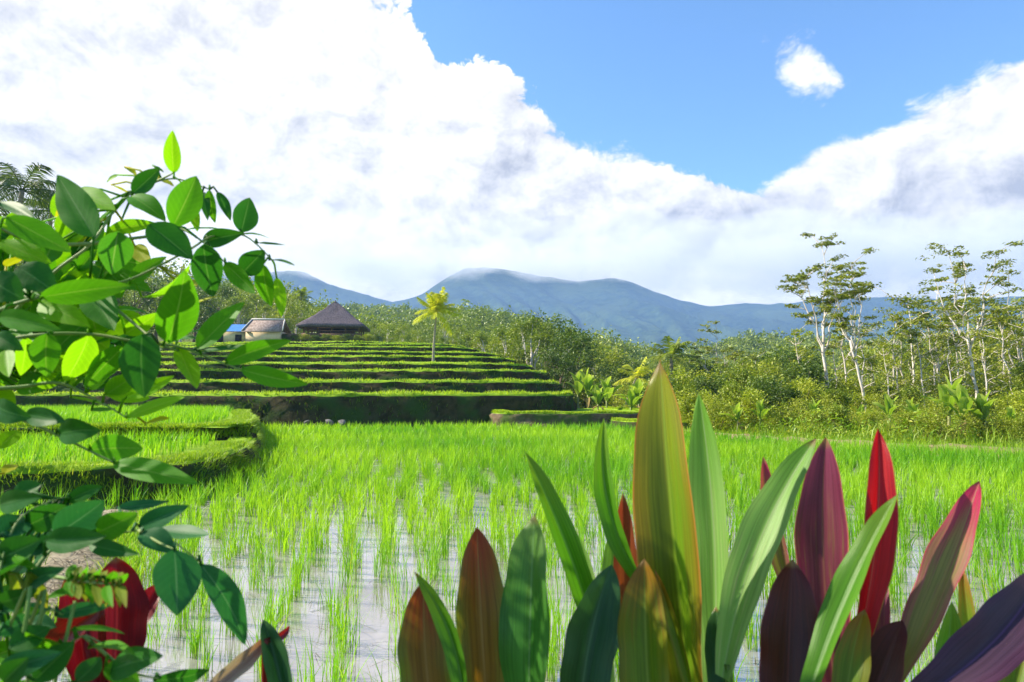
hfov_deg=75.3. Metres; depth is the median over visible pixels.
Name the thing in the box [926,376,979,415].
bush
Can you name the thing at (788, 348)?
broadleaf tree
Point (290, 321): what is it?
broadleaf tree
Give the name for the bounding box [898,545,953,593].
rice plant
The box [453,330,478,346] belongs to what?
broadleaf tree
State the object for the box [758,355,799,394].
broadleaf tree
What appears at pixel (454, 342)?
broadleaf tree
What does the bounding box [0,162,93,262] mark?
coconut palm
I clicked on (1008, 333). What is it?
slim tree
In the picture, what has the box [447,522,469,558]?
rice plant
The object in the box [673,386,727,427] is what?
bush
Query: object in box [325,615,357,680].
rice plant
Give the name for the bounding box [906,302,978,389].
slim tree
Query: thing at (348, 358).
terrace
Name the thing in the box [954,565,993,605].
rice plant
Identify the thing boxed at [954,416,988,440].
bush
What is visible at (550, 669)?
rice plant
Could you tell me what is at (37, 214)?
coconut palm
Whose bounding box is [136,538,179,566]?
rice plant
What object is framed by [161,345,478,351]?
terrace
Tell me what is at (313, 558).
rice plant
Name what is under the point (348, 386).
terrace
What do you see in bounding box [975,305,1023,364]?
broadleaf tree
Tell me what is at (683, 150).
sky
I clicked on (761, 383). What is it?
bush
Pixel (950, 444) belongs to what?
path
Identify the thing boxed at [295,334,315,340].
bush
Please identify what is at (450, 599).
rice plant
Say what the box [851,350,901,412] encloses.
broadleaf tree
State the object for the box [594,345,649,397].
broadleaf tree
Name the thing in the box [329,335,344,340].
bush
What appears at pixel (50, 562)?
path
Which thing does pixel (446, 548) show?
rice plant
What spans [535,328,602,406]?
broadleaf tree
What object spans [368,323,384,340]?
broadleaf tree
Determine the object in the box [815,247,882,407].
albizia tree
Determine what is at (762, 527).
cordyline
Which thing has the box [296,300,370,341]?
pavilion
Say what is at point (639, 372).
palm
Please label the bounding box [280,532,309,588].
rice plant
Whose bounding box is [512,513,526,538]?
rice plant
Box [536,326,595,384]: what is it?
broadleaf tree
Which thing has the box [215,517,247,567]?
rice plant
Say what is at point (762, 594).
rice plant
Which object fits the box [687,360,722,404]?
broadleaf tree
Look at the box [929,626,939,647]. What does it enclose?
rice plant
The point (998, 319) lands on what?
slim tree
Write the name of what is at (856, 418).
bush
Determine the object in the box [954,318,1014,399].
slim tree
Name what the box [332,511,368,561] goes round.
rice plant
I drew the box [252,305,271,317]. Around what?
broadleaf tree
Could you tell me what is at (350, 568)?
rice plant
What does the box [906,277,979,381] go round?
albizia tree
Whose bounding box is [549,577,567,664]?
rice plant
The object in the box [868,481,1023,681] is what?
cordyline
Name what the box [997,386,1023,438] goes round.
bush
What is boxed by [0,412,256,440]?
terrace
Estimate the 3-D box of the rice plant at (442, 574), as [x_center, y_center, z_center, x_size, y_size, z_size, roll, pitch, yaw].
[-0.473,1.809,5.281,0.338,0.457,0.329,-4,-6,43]
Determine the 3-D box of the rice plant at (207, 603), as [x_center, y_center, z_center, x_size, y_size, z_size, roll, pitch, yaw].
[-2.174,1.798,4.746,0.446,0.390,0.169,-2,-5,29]
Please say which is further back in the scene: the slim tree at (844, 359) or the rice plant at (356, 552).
the slim tree at (844, 359)
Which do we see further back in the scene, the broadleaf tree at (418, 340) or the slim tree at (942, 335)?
the broadleaf tree at (418, 340)
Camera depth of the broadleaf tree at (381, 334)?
92.39 m
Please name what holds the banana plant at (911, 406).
on the ground at (191, 334)
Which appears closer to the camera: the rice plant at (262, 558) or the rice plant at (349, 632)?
the rice plant at (349, 632)
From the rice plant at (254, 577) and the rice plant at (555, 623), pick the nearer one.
the rice plant at (555, 623)
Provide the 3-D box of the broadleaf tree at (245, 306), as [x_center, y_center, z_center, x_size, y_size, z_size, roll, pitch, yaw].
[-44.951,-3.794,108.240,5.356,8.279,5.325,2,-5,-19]
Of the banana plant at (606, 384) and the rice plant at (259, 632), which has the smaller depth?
the rice plant at (259, 632)
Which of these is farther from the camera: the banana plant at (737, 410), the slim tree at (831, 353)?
the slim tree at (831, 353)
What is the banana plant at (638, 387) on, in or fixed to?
on the ground at (191, 334)
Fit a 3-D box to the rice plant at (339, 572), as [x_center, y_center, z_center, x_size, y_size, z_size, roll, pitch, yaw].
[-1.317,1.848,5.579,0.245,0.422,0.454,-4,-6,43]
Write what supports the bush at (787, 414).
on the ground at (191, 334)
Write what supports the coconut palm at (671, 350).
on the ground at (191, 334)
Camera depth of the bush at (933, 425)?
19.51 m
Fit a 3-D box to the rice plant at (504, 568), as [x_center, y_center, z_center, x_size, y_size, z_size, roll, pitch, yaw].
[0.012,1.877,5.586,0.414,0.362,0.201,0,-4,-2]
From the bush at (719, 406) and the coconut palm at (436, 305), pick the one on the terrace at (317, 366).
the coconut palm at (436, 305)
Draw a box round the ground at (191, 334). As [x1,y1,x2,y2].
[142,310,1022,446]
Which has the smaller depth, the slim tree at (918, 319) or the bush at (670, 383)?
the bush at (670, 383)
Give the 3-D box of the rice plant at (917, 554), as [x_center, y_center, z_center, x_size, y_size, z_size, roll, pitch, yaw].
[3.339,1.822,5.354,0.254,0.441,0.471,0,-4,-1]
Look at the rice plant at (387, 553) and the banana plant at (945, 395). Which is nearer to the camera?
the rice plant at (387, 553)
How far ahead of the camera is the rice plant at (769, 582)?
5.17 m
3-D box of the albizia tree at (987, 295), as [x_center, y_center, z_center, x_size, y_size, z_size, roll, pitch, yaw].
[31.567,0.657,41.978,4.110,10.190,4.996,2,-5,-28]
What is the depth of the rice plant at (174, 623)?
4.37 m
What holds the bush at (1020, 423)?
on the ground at (191, 334)
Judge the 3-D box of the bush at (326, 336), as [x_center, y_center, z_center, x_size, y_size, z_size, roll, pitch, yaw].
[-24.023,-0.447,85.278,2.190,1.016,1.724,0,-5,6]
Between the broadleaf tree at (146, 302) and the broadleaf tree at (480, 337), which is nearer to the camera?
the broadleaf tree at (480, 337)
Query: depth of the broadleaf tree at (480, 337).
77.95 m
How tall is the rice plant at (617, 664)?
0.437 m
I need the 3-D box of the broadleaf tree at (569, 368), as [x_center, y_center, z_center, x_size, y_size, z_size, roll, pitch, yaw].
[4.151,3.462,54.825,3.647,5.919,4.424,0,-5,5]
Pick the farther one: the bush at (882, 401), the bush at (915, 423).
the bush at (882, 401)
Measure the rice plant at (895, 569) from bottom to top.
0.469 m
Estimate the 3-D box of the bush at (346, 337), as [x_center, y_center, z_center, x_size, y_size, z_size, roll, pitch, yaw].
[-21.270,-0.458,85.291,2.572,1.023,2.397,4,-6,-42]
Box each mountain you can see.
[152,271,390,305]
[365,267,1023,357]
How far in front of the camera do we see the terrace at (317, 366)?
45.61 m
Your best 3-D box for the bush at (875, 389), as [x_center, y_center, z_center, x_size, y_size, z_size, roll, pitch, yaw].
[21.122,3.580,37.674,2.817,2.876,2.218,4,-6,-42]
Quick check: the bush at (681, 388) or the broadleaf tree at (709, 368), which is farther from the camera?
the broadleaf tree at (709, 368)
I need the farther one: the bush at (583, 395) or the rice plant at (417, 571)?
the bush at (583, 395)
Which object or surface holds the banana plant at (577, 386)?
on the ground at (191, 334)
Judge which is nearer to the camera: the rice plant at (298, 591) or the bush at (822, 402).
the rice plant at (298, 591)
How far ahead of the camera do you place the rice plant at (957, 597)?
4.60 m
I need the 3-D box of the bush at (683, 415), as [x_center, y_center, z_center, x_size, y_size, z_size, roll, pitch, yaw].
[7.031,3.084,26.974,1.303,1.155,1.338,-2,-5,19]
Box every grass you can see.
[0,408,267,506]
[2,422,1023,639]
[13,340,690,421]
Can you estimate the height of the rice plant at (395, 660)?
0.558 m
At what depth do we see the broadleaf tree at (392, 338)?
100.32 m
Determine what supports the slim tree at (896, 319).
on the ground at (191, 334)
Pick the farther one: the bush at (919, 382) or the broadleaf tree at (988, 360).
the broadleaf tree at (988, 360)
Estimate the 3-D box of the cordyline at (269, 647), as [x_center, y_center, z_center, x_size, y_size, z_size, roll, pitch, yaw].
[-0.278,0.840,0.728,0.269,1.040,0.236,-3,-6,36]
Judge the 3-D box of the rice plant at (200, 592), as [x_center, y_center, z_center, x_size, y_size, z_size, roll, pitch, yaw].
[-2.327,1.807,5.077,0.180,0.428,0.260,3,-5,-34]
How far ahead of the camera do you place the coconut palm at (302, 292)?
120.30 m
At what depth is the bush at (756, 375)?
29.80 m
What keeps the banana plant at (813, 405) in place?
on the ground at (191, 334)
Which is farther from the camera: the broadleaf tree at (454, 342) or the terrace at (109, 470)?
the broadleaf tree at (454, 342)
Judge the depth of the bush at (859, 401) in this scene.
29.74 m
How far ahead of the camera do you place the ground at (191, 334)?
121.39 m
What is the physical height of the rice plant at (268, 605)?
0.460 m
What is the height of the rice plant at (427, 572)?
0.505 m
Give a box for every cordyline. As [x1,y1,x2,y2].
[45,557,159,681]
[209,620,292,681]
[397,451,594,681]
[560,360,728,681]
[705,438,897,681]
[759,429,898,681]
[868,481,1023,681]
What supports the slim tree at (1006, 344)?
on the ground at (191, 334)
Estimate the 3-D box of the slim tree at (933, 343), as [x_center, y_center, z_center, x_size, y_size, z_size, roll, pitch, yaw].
[25.603,1.749,39.870,1.923,7.305,2.607,2,-5,-25]
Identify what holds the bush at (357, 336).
on the terrace
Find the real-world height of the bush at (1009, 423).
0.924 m
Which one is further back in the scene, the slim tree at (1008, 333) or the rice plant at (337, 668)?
the slim tree at (1008, 333)
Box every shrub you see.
[0,130,307,483]
[0,480,247,681]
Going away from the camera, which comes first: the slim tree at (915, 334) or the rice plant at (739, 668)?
the rice plant at (739, 668)
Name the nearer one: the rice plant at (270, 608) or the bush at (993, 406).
the rice plant at (270, 608)
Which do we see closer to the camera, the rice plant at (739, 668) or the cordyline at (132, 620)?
the cordyline at (132, 620)
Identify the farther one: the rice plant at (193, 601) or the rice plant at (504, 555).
the rice plant at (504, 555)
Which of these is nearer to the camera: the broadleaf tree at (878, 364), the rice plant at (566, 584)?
the rice plant at (566, 584)
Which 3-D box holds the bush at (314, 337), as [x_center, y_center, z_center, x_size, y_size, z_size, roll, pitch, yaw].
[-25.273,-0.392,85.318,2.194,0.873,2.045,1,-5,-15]
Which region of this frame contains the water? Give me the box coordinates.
[0,430,1023,681]
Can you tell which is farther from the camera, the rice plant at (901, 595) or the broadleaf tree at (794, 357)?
the broadleaf tree at (794, 357)
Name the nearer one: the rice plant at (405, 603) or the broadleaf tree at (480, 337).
the rice plant at (405, 603)
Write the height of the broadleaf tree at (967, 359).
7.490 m
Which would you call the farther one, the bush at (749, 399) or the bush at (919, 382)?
the bush at (919, 382)
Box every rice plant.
[127,540,150,575]
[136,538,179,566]
[139,551,162,588]
[145,578,198,619]
[147,602,172,648]
[154,585,201,640]
[164,605,209,653]
[175,602,192,630]
[177,598,206,658]
[189,536,207,561]
[189,563,219,610]
[193,583,210,619]
[196,552,209,601]
[197,606,223,681]
[204,537,223,566]
[205,581,242,639]
[211,593,313,681]
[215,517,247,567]
[219,556,254,587]
[229,520,288,567]
[239,572,246,599]
[240,546,261,589]
[242,526,289,570]
[245,550,281,592]
[245,628,327,681]
[248,601,275,670]
[249,581,291,643]
[254,577,283,635]
[256,577,278,631]
[259,534,278,576]
[260,571,292,624]
[278,567,296,613]
[279,533,312,581]
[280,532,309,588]
[280,545,311,578]
[287,564,306,600]
[288,516,324,567]
[290,545,307,596]
[296,576,359,655]
[308,541,330,571]
[312,567,351,612]
[312,637,381,681]
[325,586,381,642]
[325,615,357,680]
[327,570,354,627]
[327,628,376,681]
[328,597,379,656]
[329,530,384,582]
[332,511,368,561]
[332,532,367,571]
[332,541,364,585]
[333,569,366,602]
[345,534,361,567]
[358,651,396,681]
[365,512,406,565]
[371,525,393,576]
[372,525,430,592]
[373,588,411,657]
[375,545,398,581]
[376,562,409,613]
[380,540,397,564]
[384,639,400,678]
[398,575,410,633]
[402,560,421,591]
[403,523,445,568]
[411,524,430,554]
[414,542,434,585]
[418,535,445,575]
[424,528,445,580]
[430,516,453,558]
[432,506,456,559]
[435,550,458,595]
[438,567,458,608]
[445,519,466,559]
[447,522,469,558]
[452,531,465,568]
[493,526,508,560]
[495,549,508,583]
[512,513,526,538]
[543,527,553,560]
[546,531,563,578]
[546,537,559,569]
[546,550,566,634]
[547,601,571,681]
[548,589,575,649]
[549,554,570,594]
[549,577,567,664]
[549,602,557,664]
[550,588,574,679]
[577,520,593,555]
[587,537,603,573]
[588,538,606,572]
[594,525,605,555]
[615,650,618,681]
[733,638,756,681]
[745,598,760,636]
[745,603,759,651]
[760,565,773,599]
[763,566,774,593]
[765,540,786,587]
[889,547,907,601]
[889,556,907,609]
[889,571,917,621]
[890,549,911,592]
[892,546,919,583]
[894,613,931,671]
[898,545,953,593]
[900,537,925,571]
[905,652,931,681]
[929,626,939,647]
[951,581,988,611]
[951,587,977,605]
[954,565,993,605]
[958,529,984,591]
[972,538,1016,594]
[975,564,1002,601]
[981,545,1009,597]
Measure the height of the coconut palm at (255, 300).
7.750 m
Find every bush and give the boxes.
[291,335,300,340]
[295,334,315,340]
[307,335,323,340]
[318,334,330,340]
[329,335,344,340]
[338,333,356,340]
[351,335,362,340]
[357,334,373,340]
[371,335,386,340]
[572,375,603,407]
[583,376,625,407]
[604,381,639,406]
[620,379,648,407]
[636,375,681,407]
[645,368,683,387]
[667,365,718,393]
[672,382,696,411]
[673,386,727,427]
[679,404,693,423]
[684,371,731,404]
[692,393,744,432]
[705,401,732,429]
[713,379,749,415]
[718,366,757,410]
[722,386,786,432]
[734,372,803,416]
[737,359,821,407]
[740,406,774,429]
[744,372,773,408]
[758,381,807,423]
[758,411,784,430]
[765,397,814,430]
[776,356,850,410]
[779,376,826,419]
[791,393,841,424]
[795,409,832,434]
[818,374,884,416]
[819,386,855,422]
[825,405,852,432]
[835,413,864,434]
[848,389,882,423]
[856,408,888,432]
[863,393,907,420]
[865,379,903,415]
[875,413,911,437]
[887,409,926,437]
[896,384,928,414]
[898,375,937,410]
[914,401,980,442]
[914,416,939,440]
[918,394,960,423]
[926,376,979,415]
[951,396,975,422]
[954,403,1009,441]
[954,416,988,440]
[963,375,1021,414]
[976,396,1002,421]
[985,414,1022,443]
[987,392,1023,424]
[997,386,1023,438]
[1002,359,1023,417]
[1009,412,1023,443]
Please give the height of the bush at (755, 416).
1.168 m
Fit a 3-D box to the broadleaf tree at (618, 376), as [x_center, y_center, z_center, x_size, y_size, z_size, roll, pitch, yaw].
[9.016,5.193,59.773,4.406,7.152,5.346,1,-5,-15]
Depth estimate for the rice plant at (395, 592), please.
4.87 m
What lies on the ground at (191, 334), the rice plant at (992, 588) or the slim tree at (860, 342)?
the slim tree at (860, 342)
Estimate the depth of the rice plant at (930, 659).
3.80 m
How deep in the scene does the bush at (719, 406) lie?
25.27 m
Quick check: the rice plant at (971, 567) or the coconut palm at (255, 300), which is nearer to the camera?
the rice plant at (971, 567)
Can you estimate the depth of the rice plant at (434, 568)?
5.71 m
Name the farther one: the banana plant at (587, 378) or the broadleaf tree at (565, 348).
the broadleaf tree at (565, 348)
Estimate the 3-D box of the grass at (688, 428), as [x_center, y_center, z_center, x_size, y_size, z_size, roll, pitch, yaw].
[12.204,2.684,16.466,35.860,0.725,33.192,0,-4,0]
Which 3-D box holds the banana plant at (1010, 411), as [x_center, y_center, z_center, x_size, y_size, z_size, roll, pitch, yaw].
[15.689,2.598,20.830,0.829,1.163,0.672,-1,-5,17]
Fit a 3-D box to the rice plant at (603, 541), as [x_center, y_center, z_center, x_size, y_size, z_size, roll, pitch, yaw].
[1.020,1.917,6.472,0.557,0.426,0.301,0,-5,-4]
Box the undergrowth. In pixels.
[618,403,1023,444]
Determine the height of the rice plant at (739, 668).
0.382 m
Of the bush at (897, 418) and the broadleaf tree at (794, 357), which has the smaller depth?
the bush at (897, 418)
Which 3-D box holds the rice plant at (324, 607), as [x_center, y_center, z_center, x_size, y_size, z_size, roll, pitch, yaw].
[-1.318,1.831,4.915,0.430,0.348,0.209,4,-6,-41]
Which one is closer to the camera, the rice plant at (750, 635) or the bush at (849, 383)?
the rice plant at (750, 635)
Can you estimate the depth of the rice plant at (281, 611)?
4.67 m
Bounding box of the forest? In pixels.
[121,256,1016,391]
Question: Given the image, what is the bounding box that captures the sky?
[0,0,1023,305]
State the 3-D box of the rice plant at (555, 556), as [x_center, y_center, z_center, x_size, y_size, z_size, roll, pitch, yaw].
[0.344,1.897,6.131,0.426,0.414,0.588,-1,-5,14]
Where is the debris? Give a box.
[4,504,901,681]
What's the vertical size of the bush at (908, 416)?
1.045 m
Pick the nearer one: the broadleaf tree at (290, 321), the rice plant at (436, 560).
the rice plant at (436, 560)
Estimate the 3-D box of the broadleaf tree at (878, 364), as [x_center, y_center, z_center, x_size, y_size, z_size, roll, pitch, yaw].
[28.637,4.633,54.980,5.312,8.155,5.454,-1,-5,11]
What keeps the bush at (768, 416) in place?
on the ground at (191, 334)
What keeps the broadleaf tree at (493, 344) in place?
on the ground at (191, 334)
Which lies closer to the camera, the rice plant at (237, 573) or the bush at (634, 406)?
the rice plant at (237, 573)
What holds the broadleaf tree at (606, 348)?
on the ground at (191, 334)
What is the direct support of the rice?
on the water
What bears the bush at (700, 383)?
on the ground at (191, 334)
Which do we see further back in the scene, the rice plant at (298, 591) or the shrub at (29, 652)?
the rice plant at (298, 591)
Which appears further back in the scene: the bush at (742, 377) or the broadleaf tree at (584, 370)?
the broadleaf tree at (584, 370)
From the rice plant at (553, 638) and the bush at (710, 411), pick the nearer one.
the rice plant at (553, 638)
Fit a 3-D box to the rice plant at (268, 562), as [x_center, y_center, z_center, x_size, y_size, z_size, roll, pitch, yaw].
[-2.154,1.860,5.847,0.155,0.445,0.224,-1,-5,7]
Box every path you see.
[0,509,138,640]
[684,430,1023,453]
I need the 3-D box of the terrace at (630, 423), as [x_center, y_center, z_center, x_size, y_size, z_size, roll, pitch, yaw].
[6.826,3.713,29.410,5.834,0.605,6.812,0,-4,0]
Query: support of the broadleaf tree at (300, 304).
on the ground at (191, 334)
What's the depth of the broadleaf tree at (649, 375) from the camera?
79.34 m
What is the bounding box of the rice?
[0,403,1023,588]
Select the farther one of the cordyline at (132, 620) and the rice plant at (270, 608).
the rice plant at (270, 608)
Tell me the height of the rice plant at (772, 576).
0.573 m
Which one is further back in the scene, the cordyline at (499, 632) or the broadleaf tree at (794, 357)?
the broadleaf tree at (794, 357)
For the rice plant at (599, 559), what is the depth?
5.86 m
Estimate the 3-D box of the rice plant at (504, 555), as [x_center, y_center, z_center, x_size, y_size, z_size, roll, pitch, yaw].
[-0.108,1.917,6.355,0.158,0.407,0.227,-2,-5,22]
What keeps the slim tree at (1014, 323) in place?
on the ground at (191, 334)
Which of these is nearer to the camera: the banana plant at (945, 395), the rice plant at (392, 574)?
the rice plant at (392, 574)
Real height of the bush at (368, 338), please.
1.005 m
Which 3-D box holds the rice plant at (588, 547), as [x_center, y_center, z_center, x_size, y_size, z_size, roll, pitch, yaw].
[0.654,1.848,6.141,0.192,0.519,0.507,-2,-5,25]
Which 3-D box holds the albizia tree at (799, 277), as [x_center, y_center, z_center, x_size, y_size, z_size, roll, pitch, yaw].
[18.404,-0.791,38.846,5.807,11.845,4.777,-1,-5,7]
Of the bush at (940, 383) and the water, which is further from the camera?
the bush at (940, 383)
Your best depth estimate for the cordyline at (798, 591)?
0.85 m
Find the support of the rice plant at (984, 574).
on the water
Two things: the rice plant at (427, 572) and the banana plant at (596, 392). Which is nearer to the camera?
the rice plant at (427, 572)
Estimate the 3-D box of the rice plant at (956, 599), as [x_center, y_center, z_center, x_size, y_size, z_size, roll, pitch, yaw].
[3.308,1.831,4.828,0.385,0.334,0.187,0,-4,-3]
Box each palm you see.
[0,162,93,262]
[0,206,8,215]
[15,190,54,265]
[248,295,266,316]
[286,287,314,341]
[412,286,462,361]
[613,356,655,407]
[640,336,699,376]
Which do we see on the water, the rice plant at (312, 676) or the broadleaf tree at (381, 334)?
the rice plant at (312, 676)
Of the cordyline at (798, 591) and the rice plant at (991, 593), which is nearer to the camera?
the cordyline at (798, 591)
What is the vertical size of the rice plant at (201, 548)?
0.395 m
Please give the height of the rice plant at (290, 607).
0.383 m
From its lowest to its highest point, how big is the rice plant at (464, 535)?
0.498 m
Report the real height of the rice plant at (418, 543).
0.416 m
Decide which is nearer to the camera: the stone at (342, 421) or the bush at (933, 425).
the bush at (933, 425)
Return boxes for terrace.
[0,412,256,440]
[0,426,265,511]
[5,379,564,392]
[15,392,576,428]
[75,369,549,380]
[159,343,462,346]
[160,362,534,370]
[161,341,429,343]
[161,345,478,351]
[161,350,500,356]
[161,355,516,363]
[488,408,638,429]
[608,419,691,431]
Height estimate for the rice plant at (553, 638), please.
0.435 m
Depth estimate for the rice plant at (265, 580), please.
5.36 m
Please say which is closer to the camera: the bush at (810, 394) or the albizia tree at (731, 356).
the bush at (810, 394)
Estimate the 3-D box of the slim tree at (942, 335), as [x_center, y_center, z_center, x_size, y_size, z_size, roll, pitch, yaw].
[22.549,1.679,34.044,2.426,5.456,2.237,-1,-5,16]
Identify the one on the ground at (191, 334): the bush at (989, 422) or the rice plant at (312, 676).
the bush at (989, 422)
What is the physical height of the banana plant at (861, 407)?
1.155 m
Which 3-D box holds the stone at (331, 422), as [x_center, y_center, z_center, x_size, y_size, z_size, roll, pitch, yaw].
[-7.754,3.450,28.235,0.323,0.253,0.385,2,-5,-26]
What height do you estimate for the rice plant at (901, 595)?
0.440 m
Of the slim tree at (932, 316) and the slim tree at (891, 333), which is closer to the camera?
the slim tree at (891, 333)
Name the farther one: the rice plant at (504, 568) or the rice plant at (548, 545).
the rice plant at (548, 545)
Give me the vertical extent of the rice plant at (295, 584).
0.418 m
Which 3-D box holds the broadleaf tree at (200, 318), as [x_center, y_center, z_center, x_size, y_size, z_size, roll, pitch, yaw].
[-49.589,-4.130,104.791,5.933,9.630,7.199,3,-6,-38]
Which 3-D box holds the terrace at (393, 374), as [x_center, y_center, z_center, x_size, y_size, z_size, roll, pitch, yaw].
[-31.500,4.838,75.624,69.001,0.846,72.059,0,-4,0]
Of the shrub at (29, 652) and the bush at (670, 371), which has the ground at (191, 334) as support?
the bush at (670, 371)
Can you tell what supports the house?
on the ground at (191, 334)
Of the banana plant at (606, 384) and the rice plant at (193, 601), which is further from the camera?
the banana plant at (606, 384)
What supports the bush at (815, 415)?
on the ground at (191, 334)
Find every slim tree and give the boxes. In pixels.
[741,349,773,371]
[785,324,815,376]
[810,298,877,387]
[815,336,858,387]
[833,320,892,397]
[862,307,924,387]
[865,281,948,387]
[872,335,905,396]
[875,313,921,397]
[878,319,916,401]
[897,323,945,407]
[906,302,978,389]
[912,311,957,396]
[920,320,976,388]
[927,304,988,386]
[944,312,990,395]
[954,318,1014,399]
[962,306,1001,387]
[973,299,1023,411]
[973,312,1023,393]
[983,297,1023,383]
[1004,297,1023,371]
[1008,292,1023,374]
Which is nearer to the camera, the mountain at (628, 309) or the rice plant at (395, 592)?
the rice plant at (395, 592)
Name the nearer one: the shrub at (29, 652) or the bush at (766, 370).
the shrub at (29, 652)
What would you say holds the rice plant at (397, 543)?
on the water
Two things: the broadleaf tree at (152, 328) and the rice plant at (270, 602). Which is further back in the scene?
the broadleaf tree at (152, 328)
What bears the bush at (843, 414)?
on the ground at (191, 334)
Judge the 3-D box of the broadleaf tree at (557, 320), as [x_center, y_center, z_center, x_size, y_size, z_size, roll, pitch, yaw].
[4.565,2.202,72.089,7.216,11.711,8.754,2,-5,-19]
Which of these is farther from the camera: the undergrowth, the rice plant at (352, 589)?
the undergrowth
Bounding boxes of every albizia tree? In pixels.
[687,320,754,398]
[777,232,874,385]
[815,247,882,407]
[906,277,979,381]
[910,240,1023,399]
[966,269,1023,394]
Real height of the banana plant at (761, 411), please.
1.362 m
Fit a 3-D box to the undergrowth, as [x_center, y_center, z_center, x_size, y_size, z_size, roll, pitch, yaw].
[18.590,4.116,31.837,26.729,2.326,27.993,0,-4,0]
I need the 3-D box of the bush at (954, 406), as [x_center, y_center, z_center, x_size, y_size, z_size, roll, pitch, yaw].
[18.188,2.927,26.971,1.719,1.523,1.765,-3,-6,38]
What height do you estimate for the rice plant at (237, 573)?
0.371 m
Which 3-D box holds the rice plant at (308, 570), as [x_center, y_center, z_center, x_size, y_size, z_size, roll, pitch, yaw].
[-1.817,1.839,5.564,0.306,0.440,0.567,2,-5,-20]
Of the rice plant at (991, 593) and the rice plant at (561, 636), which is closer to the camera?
the rice plant at (561, 636)
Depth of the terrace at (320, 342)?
75.09 m
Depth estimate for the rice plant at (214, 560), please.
6.15 m
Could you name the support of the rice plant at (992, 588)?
on the water
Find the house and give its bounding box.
[217,318,298,341]
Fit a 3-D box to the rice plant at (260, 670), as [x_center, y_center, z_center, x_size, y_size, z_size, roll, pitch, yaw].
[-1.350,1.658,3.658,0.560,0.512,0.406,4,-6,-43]
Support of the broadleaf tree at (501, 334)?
on the ground at (191, 334)
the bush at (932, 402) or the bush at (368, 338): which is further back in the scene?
the bush at (368, 338)
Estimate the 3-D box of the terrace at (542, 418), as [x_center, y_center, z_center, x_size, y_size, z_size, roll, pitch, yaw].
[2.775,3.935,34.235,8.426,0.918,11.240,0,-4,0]
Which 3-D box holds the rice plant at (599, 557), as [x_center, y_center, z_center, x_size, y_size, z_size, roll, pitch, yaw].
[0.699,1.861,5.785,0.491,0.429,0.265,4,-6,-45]
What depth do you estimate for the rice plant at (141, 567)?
5.25 m
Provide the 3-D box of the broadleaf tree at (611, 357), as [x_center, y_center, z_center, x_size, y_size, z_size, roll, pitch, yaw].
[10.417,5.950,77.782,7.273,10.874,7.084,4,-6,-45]
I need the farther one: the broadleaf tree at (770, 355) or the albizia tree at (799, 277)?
the broadleaf tree at (770, 355)
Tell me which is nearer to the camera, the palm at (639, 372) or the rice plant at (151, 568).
the rice plant at (151, 568)
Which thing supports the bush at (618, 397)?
on the ground at (191, 334)
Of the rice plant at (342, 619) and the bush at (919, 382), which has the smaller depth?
the rice plant at (342, 619)
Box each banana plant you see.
[565,369,594,407]
[573,368,600,407]
[587,385,611,409]
[593,376,623,408]
[613,379,644,407]
[620,386,642,410]
[718,402,743,431]
[749,399,773,433]
[804,398,825,414]
[853,404,872,425]
[872,393,900,421]
[901,397,924,422]
[920,374,972,429]
[927,384,972,437]
[963,390,998,440]
[999,406,1016,423]
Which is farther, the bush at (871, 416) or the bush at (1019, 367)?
the bush at (1019, 367)
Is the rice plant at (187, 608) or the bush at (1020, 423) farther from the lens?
the bush at (1020, 423)
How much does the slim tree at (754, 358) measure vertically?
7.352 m
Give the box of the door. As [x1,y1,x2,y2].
[235,335,241,341]
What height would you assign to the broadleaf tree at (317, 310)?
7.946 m
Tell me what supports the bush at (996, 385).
on the ground at (191, 334)
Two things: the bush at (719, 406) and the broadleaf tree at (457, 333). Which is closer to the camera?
the bush at (719, 406)
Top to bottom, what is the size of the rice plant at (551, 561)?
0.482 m
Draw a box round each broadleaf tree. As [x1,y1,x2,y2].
[116,290,138,311]
[118,276,162,314]
[136,278,163,338]
[182,289,219,341]
[195,281,241,333]
[220,295,253,331]
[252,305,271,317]
[264,291,304,331]
[284,300,308,336]
[306,308,321,332]
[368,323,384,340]
[372,328,385,341]
[377,322,398,341]
[395,324,412,341]
[410,329,425,342]
[437,325,452,343]
[449,335,456,344]
[453,326,467,343]
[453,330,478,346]
[455,331,490,350]
[469,331,502,353]
[485,336,516,357]
[491,325,530,364]
[497,314,558,379]
[497,328,542,369]
[517,307,589,381]
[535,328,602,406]
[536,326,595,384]
[541,347,583,401]
[562,345,608,405]
[568,341,610,380]
[575,366,606,407]
[583,347,627,399]
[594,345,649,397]
[596,360,639,405]
[616,357,642,375]
[626,361,669,403]
[663,350,703,390]
[686,359,720,398]
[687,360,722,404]
[713,354,757,380]
[743,363,768,376]
[745,346,796,391]
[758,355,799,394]
[772,344,819,365]
[776,344,832,403]
[827,348,891,403]
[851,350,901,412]
[866,349,933,411]
[888,344,955,416]
[912,341,977,394]
[951,347,1010,405]
[961,330,1023,407]
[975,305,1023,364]
[990,341,1023,396]
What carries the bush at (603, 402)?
on the ground at (191, 334)
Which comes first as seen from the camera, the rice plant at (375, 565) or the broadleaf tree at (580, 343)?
the rice plant at (375, 565)
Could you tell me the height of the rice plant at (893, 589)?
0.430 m
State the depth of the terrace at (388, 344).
70.06 m
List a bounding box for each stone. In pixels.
[325,419,333,424]
[338,420,345,425]
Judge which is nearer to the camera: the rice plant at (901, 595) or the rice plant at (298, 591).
the rice plant at (901, 595)
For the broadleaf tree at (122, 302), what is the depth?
97.57 m

